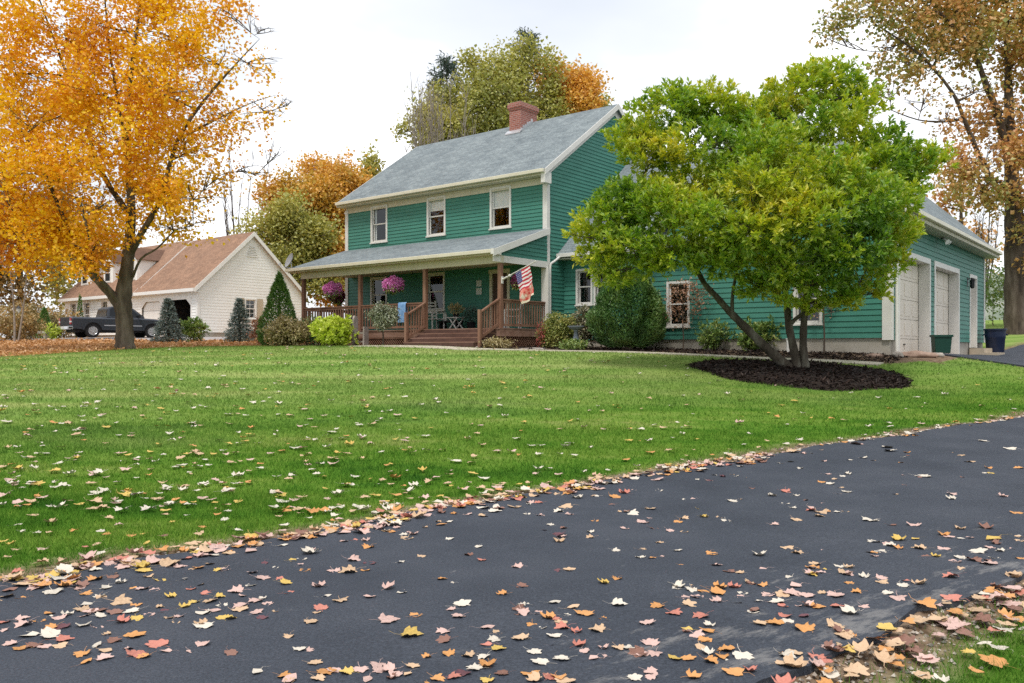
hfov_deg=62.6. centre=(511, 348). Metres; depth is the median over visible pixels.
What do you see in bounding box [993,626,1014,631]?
fallen leaf
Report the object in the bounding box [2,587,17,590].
fallen leaf
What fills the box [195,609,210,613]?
fallen leaf
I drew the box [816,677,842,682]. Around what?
fallen leaf
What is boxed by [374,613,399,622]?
fallen leaf
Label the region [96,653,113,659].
fallen leaf
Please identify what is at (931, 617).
fallen leaf
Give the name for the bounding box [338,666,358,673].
fallen leaf
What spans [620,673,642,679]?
fallen leaf
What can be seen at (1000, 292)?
shrub
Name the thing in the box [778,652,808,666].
fallen leaf
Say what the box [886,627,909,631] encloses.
fallen leaf
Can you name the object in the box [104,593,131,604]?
fallen leaf
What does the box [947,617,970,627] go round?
fallen leaf
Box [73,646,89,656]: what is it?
fallen leaf
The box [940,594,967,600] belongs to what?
fallen leaf
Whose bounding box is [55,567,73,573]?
fallen leaf
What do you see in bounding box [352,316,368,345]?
plant stand
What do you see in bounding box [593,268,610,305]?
window
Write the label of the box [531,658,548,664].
fallen leaf
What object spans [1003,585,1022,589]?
fallen leaf
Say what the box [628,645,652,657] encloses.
fallen leaf
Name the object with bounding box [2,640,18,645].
fallen leaf
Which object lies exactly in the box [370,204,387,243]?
window
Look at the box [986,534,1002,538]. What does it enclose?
fallen leaf
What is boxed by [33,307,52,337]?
arborvitae
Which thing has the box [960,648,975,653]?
fallen leaf
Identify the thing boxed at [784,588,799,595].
fallen leaf
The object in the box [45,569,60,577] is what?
fallen leaf
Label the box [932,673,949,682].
fallen leaf
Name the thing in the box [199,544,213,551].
fallen leaf
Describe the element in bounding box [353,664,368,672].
fallen leaf
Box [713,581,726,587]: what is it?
fallen leaf
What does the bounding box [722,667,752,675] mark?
fallen leaf
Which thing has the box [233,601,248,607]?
fallen leaf
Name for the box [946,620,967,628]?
fallen leaf
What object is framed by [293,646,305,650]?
fallen leaf
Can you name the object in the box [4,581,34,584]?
fallen leaf
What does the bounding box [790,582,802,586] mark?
fallen leaf
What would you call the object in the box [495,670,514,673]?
fallen leaf
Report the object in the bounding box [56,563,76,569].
fallen leaf
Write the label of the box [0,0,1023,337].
sky
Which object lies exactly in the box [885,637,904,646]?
fallen leaf
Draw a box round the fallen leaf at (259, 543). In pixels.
[252,541,263,545]
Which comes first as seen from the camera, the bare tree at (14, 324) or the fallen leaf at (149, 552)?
the fallen leaf at (149, 552)
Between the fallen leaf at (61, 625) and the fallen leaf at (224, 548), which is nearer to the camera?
the fallen leaf at (61, 625)
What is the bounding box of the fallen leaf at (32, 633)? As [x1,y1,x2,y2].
[20,631,38,635]
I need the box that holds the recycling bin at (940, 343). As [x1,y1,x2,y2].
[929,335,953,352]
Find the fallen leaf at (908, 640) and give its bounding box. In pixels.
[890,634,922,644]
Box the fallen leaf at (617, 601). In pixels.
[604,597,627,604]
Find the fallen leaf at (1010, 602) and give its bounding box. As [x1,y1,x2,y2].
[993,600,1021,605]
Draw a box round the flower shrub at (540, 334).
[536,322,545,347]
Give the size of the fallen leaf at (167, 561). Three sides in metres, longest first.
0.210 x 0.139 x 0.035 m
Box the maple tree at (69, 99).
[0,0,296,349]
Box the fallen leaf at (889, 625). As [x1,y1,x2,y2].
[876,622,895,630]
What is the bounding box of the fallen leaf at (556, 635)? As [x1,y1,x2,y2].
[546,633,564,636]
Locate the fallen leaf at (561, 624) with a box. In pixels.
[554,621,569,628]
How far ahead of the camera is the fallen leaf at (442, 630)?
4.07 m
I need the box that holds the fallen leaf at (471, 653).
[462,650,476,656]
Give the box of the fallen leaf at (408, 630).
[390,626,423,635]
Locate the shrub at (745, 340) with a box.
[734,314,783,350]
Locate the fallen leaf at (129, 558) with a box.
[114,556,133,561]
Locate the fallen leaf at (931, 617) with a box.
[928,615,953,619]
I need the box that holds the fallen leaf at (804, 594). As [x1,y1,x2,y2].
[797,591,814,596]
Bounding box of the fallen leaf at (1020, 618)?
[994,615,1023,622]
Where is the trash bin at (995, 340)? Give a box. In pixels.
[982,329,1007,351]
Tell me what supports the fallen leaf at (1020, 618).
on the ground at (840, 658)
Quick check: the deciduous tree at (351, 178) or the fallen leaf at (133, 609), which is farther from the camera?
the deciduous tree at (351, 178)
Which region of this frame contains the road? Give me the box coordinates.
[0,337,228,340]
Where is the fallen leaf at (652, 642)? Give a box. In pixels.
[642,638,659,645]
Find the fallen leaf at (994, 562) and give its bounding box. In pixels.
[981,560,1000,563]
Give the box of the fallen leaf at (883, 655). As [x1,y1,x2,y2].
[872,648,896,666]
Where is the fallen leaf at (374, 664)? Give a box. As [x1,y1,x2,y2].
[370,661,385,667]
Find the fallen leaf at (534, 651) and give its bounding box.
[524,647,541,653]
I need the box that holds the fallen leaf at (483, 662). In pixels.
[478,658,495,666]
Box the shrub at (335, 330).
[308,313,359,345]
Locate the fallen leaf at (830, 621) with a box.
[826,618,844,627]
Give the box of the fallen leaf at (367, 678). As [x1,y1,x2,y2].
[363,675,371,681]
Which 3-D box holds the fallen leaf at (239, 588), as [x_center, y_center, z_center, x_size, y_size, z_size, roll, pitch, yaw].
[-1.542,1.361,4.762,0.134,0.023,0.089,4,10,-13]
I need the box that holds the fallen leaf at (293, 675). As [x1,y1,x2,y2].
[282,673,296,681]
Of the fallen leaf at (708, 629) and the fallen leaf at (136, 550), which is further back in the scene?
the fallen leaf at (136, 550)
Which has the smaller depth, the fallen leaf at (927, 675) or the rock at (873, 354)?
the fallen leaf at (927, 675)
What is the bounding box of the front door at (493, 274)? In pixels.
[489,268,510,327]
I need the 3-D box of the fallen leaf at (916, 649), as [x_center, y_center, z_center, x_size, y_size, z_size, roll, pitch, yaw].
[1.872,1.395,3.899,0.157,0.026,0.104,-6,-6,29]
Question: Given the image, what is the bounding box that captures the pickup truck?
[57,306,165,337]
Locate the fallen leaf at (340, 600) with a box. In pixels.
[332,595,348,601]
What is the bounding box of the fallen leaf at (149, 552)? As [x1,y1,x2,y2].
[139,550,158,554]
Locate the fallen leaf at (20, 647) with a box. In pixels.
[12,645,30,649]
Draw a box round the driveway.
[0,344,1023,682]
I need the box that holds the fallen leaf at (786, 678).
[771,672,795,682]
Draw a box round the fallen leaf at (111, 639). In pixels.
[103,636,121,642]
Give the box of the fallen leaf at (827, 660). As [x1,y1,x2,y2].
[817,656,832,662]
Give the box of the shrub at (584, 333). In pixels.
[566,303,595,347]
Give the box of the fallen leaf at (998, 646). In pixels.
[989,644,1011,649]
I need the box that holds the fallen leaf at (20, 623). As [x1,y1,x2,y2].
[14,616,38,627]
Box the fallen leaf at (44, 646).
[38,644,51,647]
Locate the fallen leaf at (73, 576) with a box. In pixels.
[65,573,80,578]
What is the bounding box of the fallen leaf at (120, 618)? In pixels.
[111,614,130,621]
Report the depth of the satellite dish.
32.66 m
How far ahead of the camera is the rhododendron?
37.34 m
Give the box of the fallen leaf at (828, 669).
[815,664,833,672]
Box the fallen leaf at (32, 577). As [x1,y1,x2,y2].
[20,575,47,582]
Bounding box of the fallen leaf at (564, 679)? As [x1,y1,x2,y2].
[554,675,575,682]
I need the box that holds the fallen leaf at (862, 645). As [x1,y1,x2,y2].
[848,638,872,655]
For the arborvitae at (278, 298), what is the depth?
30.93 m
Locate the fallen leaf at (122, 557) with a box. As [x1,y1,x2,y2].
[114,555,128,561]
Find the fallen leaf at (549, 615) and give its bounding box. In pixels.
[540,610,555,617]
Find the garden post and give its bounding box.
[786,338,788,351]
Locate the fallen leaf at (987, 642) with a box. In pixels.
[969,641,990,643]
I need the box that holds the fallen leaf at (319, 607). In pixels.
[313,604,327,609]
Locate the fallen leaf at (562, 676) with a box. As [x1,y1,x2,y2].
[550,673,566,678]
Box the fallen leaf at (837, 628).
[832,623,849,632]
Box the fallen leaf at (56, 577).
[48,574,71,579]
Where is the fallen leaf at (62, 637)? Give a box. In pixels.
[56,634,74,640]
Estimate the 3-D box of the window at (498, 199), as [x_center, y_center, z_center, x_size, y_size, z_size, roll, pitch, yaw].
[-0.387,-4.953,29.557,1.020,1.495,0.157,0,0,39]
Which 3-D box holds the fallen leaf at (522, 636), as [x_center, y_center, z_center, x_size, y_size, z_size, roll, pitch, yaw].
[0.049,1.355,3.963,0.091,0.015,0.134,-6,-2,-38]
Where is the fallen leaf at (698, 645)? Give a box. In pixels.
[695,643,705,649]
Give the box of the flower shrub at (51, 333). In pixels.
[44,322,63,338]
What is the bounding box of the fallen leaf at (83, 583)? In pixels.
[69,579,88,586]
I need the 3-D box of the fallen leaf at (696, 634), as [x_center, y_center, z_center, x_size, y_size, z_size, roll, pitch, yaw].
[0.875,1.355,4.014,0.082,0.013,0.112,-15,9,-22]
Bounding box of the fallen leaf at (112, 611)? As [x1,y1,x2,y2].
[106,606,122,614]
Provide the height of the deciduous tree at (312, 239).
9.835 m
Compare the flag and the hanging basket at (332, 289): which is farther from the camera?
the hanging basket at (332, 289)
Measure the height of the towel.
0.692 m
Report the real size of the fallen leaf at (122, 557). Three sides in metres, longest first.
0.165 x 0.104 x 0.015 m
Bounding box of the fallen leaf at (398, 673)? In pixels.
[388,670,402,676]
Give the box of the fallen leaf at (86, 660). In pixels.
[76,658,91,665]
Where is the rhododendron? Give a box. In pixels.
[178,316,210,341]
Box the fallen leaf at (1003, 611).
[998,607,1013,620]
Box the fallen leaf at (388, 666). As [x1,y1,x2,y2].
[381,661,402,670]
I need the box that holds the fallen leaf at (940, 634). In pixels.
[931,632,950,635]
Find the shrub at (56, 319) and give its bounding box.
[37,308,76,337]
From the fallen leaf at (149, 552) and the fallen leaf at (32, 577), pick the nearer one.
the fallen leaf at (32, 577)
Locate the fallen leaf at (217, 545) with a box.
[209,539,225,548]
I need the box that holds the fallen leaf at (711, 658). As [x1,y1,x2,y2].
[705,655,717,663]
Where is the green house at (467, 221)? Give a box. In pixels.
[285,101,1004,354]
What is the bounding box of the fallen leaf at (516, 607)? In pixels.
[512,604,525,609]
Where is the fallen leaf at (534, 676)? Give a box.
[526,671,544,680]
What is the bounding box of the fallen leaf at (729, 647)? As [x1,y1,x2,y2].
[716,644,734,650]
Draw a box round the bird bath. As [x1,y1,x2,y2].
[568,326,583,348]
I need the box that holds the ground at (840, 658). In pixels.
[0,320,1023,682]
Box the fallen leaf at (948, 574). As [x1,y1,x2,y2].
[942,572,957,576]
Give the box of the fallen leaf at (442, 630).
[436,627,450,633]
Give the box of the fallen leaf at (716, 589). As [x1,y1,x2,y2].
[700,585,725,594]
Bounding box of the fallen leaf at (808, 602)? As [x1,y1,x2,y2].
[798,600,816,606]
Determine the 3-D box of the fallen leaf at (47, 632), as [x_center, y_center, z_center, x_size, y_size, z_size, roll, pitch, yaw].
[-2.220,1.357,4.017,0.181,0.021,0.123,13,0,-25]
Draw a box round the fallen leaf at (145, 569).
[129,567,152,571]
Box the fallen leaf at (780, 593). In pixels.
[775,590,789,596]
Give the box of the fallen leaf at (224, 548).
[210,546,227,552]
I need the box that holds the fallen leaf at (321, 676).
[310,673,324,680]
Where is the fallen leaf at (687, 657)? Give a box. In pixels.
[677,654,696,659]
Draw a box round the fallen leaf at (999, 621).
[996,620,1012,624]
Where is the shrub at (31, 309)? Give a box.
[0,299,88,338]
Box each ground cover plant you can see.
[477,335,517,348]
[554,336,589,349]
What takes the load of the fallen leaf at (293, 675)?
on the driveway
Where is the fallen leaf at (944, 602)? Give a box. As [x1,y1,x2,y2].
[942,599,953,603]
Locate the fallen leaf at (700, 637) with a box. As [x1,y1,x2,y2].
[698,635,708,641]
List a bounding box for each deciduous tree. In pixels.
[0,158,96,318]
[35,213,107,333]
[223,184,344,307]
[243,158,347,246]
[292,146,376,305]
[309,220,344,314]
[354,139,386,178]
[390,27,577,144]
[391,85,472,148]
[527,47,613,114]
[592,80,623,108]
[924,168,1003,272]
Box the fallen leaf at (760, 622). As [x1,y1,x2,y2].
[751,620,766,624]
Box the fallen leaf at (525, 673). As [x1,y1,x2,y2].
[521,670,543,674]
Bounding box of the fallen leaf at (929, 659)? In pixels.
[916,653,939,662]
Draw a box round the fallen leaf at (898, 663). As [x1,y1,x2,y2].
[886,661,904,665]
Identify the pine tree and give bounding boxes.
[422,50,464,110]
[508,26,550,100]
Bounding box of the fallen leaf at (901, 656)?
[890,653,909,659]
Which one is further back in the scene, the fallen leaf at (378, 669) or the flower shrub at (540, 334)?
the flower shrub at (540, 334)
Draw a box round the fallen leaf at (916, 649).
[898,645,922,653]
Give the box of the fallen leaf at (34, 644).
[25,641,42,646]
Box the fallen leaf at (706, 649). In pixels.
[701,646,714,653]
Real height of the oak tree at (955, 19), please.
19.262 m
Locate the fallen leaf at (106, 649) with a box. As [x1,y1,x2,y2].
[96,646,111,651]
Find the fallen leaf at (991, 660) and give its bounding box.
[978,654,1008,667]
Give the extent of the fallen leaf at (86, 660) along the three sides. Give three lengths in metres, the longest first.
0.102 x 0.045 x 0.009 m
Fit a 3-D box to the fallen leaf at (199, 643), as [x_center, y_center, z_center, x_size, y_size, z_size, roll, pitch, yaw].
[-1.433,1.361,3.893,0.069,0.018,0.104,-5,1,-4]
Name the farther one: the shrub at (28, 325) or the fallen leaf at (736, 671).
the shrub at (28, 325)
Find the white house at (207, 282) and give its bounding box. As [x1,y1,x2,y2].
[58,232,306,337]
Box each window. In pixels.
[70,302,76,316]
[83,301,90,316]
[100,300,107,307]
[244,298,256,319]
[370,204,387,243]
[370,276,386,309]
[426,195,445,237]
[428,272,445,311]
[488,185,511,229]
[574,268,592,305]
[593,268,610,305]
[665,280,690,327]
[793,274,822,325]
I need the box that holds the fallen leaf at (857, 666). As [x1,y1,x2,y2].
[833,660,869,675]
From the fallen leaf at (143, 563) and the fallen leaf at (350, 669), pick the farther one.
the fallen leaf at (143, 563)
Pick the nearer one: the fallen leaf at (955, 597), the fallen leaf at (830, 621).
the fallen leaf at (830, 621)
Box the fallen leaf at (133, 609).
[121,607,140,612]
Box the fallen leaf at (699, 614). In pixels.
[692,610,713,617]
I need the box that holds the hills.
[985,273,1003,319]
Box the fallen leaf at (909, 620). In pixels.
[901,617,915,623]
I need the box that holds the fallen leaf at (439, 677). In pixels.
[430,673,445,680]
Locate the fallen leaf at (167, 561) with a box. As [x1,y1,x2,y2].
[159,557,179,566]
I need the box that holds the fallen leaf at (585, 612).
[575,610,594,615]
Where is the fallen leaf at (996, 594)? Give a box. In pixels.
[988,591,1018,597]
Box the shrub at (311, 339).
[291,313,323,345]
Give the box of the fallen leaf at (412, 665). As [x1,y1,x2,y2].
[405,663,419,667]
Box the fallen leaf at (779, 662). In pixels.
[775,660,785,663]
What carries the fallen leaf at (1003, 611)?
on the fallen leaf
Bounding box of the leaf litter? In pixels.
[0,338,313,356]
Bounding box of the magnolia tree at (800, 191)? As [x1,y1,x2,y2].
[561,53,960,367]
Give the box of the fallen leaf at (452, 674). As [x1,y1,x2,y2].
[447,671,460,677]
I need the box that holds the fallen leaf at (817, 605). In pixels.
[808,602,825,607]
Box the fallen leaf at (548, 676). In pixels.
[542,673,555,679]
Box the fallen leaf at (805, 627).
[792,622,814,632]
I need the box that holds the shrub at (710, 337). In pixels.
[694,317,735,349]
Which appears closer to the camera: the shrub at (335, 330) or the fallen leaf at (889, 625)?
the fallen leaf at (889, 625)
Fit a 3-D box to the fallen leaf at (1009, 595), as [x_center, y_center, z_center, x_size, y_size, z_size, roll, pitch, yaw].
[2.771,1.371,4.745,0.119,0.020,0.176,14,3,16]
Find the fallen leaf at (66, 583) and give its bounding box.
[54,580,72,585]
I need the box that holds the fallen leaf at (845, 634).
[834,629,859,639]
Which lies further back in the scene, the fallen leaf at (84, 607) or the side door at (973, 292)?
the side door at (973, 292)
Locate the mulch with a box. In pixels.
[442,343,913,390]
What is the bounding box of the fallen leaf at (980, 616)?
[962,612,997,622]
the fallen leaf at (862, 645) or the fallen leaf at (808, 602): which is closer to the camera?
the fallen leaf at (862, 645)
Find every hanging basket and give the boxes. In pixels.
[322,280,342,298]
[327,282,345,305]
[381,273,404,294]
[510,268,518,290]
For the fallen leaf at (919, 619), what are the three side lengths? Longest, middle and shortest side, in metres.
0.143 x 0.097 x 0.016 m
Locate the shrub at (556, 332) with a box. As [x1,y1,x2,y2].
[534,311,579,347]
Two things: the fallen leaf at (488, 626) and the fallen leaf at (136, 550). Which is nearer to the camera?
the fallen leaf at (488, 626)
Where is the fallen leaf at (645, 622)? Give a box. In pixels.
[640,619,655,624]
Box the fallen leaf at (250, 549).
[245,546,261,551]
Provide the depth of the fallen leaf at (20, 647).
3.86 m
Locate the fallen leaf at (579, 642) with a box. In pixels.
[570,639,585,647]
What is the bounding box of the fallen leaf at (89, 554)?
[79,550,96,558]
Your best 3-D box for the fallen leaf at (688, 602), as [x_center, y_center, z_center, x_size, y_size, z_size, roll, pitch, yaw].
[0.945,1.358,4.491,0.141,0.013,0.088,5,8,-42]
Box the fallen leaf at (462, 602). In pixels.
[452,599,470,605]
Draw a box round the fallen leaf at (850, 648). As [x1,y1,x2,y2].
[845,644,854,651]
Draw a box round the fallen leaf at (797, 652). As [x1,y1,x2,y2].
[790,649,802,654]
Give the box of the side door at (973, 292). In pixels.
[968,274,976,347]
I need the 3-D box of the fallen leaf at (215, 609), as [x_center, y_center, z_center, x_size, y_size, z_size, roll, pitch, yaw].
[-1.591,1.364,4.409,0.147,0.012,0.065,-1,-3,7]
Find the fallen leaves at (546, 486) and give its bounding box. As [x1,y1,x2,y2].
[0,346,1023,682]
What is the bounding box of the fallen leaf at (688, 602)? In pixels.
[682,599,696,606]
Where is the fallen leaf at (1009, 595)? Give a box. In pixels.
[995,588,1014,597]
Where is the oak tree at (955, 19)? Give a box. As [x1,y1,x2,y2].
[808,0,1023,334]
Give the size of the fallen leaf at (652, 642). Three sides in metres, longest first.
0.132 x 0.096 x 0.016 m
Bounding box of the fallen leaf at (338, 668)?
[326,667,341,672]
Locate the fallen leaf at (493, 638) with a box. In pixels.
[487,635,501,641]
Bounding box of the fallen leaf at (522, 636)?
[512,633,528,639]
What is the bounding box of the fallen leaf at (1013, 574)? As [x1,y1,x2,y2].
[1005,571,1021,577]
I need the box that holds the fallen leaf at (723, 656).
[715,651,728,658]
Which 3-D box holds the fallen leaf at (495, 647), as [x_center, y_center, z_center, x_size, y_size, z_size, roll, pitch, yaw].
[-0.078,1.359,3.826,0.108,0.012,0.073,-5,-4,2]
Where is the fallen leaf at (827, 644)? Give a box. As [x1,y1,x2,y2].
[814,640,845,651]
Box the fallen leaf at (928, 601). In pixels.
[912,597,936,607]
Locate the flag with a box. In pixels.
[501,261,535,303]
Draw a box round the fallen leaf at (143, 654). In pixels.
[136,653,150,657]
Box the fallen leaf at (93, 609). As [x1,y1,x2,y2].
[91,608,106,611]
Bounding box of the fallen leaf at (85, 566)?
[72,563,90,568]
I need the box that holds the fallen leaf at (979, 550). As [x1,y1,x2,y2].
[969,547,987,552]
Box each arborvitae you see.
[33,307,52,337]
[74,294,83,336]
[256,268,303,345]
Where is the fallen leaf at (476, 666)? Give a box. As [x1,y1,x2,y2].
[466,663,485,669]
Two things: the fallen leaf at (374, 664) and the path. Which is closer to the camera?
the fallen leaf at (374, 664)
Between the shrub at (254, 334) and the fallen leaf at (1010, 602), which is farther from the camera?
the shrub at (254, 334)
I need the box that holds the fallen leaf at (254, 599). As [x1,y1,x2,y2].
[249,598,262,601]
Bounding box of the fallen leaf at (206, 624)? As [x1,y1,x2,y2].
[192,621,214,627]
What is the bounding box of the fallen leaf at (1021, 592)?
[1008,589,1023,594]
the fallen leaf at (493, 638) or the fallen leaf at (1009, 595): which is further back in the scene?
the fallen leaf at (1009, 595)
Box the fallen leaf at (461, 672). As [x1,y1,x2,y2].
[455,667,471,675]
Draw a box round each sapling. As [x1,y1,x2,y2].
[660,275,713,349]
[813,291,838,352]
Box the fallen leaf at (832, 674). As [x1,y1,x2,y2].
[822,667,839,677]
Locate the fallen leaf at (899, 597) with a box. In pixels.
[889,593,906,600]
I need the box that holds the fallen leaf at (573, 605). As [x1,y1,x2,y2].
[567,604,579,607]
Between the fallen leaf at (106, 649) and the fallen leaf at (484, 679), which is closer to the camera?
the fallen leaf at (484, 679)
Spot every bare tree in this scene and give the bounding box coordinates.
[8,265,33,341]
[219,134,272,235]
[398,72,477,154]
[970,202,1000,304]
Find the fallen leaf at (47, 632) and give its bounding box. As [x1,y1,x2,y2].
[27,626,60,637]
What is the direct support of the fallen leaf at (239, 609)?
on the driveway
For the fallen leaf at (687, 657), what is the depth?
3.71 m
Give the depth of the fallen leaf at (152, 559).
5.40 m
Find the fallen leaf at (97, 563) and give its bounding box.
[77,560,102,568]
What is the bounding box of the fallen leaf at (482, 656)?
[477,652,489,658]
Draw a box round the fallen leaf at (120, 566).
[115,564,132,568]
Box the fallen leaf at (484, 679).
[480,675,493,682]
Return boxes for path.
[349,345,883,365]
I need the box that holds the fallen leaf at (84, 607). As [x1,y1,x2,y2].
[73,605,89,610]
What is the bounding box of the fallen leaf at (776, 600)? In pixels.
[768,597,784,601]
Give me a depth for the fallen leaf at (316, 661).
3.67 m
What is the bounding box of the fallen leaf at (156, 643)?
[145,639,168,647]
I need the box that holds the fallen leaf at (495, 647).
[486,645,505,649]
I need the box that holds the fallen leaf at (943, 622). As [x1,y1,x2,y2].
[935,616,956,626]
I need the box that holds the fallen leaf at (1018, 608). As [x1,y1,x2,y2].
[1007,605,1022,610]
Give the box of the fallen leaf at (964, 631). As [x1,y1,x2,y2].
[946,625,974,636]
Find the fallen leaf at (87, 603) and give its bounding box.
[81,601,94,604]
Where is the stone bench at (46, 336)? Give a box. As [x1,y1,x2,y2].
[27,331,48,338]
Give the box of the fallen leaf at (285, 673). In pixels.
[272,671,290,676]
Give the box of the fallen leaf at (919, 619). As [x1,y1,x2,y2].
[910,614,928,622]
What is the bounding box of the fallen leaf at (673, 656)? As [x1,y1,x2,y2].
[668,654,680,658]
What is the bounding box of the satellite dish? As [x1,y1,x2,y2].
[279,253,292,267]
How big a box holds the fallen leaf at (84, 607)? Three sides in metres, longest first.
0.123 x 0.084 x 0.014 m
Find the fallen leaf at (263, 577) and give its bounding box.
[255,575,270,579]
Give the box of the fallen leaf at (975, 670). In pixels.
[968,666,983,673]
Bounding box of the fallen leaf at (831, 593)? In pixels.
[826,590,844,595]
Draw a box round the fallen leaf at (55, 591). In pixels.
[42,585,62,593]
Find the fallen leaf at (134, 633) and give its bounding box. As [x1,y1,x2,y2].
[123,630,145,636]
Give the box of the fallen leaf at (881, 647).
[878,645,893,650]
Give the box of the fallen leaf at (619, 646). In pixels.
[612,644,624,649]
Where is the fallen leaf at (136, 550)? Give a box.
[126,546,144,552]
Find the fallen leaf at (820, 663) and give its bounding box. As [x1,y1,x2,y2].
[809,657,825,667]
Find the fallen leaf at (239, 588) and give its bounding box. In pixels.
[228,584,250,591]
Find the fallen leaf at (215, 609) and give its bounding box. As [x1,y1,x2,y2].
[198,607,220,611]
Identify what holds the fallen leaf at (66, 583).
on the driveway
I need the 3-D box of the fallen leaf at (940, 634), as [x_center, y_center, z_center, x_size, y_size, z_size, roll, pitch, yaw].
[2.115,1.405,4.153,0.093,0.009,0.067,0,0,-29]
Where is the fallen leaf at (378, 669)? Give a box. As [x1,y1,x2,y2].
[372,665,384,672]
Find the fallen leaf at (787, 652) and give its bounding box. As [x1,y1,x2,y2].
[773,647,795,657]
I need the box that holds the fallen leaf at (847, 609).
[840,604,861,612]
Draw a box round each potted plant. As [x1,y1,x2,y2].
[447,302,464,316]
[462,304,478,327]
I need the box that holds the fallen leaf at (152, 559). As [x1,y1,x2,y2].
[146,555,159,562]
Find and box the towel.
[398,302,408,321]
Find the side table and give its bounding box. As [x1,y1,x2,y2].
[447,317,464,328]
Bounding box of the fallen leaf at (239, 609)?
[228,605,248,611]
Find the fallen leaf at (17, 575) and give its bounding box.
[2,571,23,580]
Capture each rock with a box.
[866,353,883,356]
[891,351,903,357]
[902,350,939,357]
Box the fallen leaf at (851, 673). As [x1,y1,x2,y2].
[839,670,858,676]
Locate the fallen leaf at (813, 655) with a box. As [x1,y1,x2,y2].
[807,649,825,658]
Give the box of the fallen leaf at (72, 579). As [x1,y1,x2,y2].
[62,573,81,580]
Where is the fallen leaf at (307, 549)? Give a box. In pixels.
[301,546,320,552]
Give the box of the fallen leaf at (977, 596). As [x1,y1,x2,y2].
[971,594,990,598]
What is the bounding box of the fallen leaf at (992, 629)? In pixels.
[979,626,1006,630]
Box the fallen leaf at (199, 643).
[195,641,208,646]
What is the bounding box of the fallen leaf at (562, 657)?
[553,655,576,659]
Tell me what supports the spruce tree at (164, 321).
on the ground at (840, 658)
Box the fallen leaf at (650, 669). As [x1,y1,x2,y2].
[639,666,657,673]
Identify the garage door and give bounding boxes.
[141,299,164,336]
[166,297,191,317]
[898,251,930,351]
[934,261,959,353]
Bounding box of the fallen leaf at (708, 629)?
[699,627,714,631]
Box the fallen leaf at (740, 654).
[732,644,753,659]
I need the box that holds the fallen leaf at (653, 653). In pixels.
[647,649,662,656]
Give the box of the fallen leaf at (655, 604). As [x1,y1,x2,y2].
[650,601,663,607]
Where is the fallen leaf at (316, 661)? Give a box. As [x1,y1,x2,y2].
[306,659,322,663]
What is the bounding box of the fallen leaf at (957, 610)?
[946,608,965,613]
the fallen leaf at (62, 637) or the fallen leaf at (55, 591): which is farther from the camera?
the fallen leaf at (55, 591)
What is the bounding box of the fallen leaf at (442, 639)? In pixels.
[435,634,456,642]
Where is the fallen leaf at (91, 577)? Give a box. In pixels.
[86,575,102,579]
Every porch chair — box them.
[428,300,444,328]
[504,304,523,327]
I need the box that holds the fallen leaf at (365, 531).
[353,528,369,533]
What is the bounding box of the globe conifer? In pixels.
[584,264,669,349]
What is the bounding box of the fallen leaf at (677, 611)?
[665,608,681,614]
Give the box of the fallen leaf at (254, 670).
[252,668,262,672]
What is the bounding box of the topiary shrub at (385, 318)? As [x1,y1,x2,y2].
[364,300,400,344]
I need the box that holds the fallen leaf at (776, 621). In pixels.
[765,618,783,623]
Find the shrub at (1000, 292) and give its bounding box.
[985,259,1004,325]
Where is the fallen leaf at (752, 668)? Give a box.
[742,665,756,670]
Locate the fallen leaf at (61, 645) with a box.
[52,642,73,647]
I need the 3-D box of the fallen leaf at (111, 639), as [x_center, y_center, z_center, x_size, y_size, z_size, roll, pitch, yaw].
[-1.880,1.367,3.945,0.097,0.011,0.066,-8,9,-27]
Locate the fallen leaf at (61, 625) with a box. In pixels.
[54,623,69,629]
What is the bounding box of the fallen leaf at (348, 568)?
[338,565,360,572]
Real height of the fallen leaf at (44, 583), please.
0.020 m
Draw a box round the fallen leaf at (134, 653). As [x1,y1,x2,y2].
[126,649,146,656]
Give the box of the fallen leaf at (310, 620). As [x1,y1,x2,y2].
[304,618,317,623]
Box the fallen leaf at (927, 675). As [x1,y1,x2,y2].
[913,670,933,678]
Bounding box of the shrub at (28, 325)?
[0,310,48,339]
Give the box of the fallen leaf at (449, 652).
[443,649,454,655]
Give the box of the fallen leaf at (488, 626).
[477,625,494,627]
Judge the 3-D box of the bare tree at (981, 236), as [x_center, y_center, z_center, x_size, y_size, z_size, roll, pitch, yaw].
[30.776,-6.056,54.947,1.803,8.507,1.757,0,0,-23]
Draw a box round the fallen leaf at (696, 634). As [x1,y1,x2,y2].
[689,629,704,637]
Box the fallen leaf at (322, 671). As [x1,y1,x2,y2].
[317,667,336,673]
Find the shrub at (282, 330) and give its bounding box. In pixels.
[257,312,321,345]
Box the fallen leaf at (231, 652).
[224,647,237,655]
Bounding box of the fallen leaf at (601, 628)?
[588,623,610,631]
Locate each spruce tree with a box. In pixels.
[149,297,188,342]
[222,297,255,341]
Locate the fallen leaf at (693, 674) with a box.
[683,669,701,677]
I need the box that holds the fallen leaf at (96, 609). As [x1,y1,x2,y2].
[82,608,98,611]
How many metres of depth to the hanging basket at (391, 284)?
29.34 m
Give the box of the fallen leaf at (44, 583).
[33,580,54,585]
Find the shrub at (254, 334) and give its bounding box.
[246,315,269,343]
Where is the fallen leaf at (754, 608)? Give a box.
[745,607,759,611]
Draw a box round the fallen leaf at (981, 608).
[960,606,990,611]
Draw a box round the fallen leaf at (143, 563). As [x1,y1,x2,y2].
[131,560,150,567]
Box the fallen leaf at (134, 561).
[120,559,149,564]

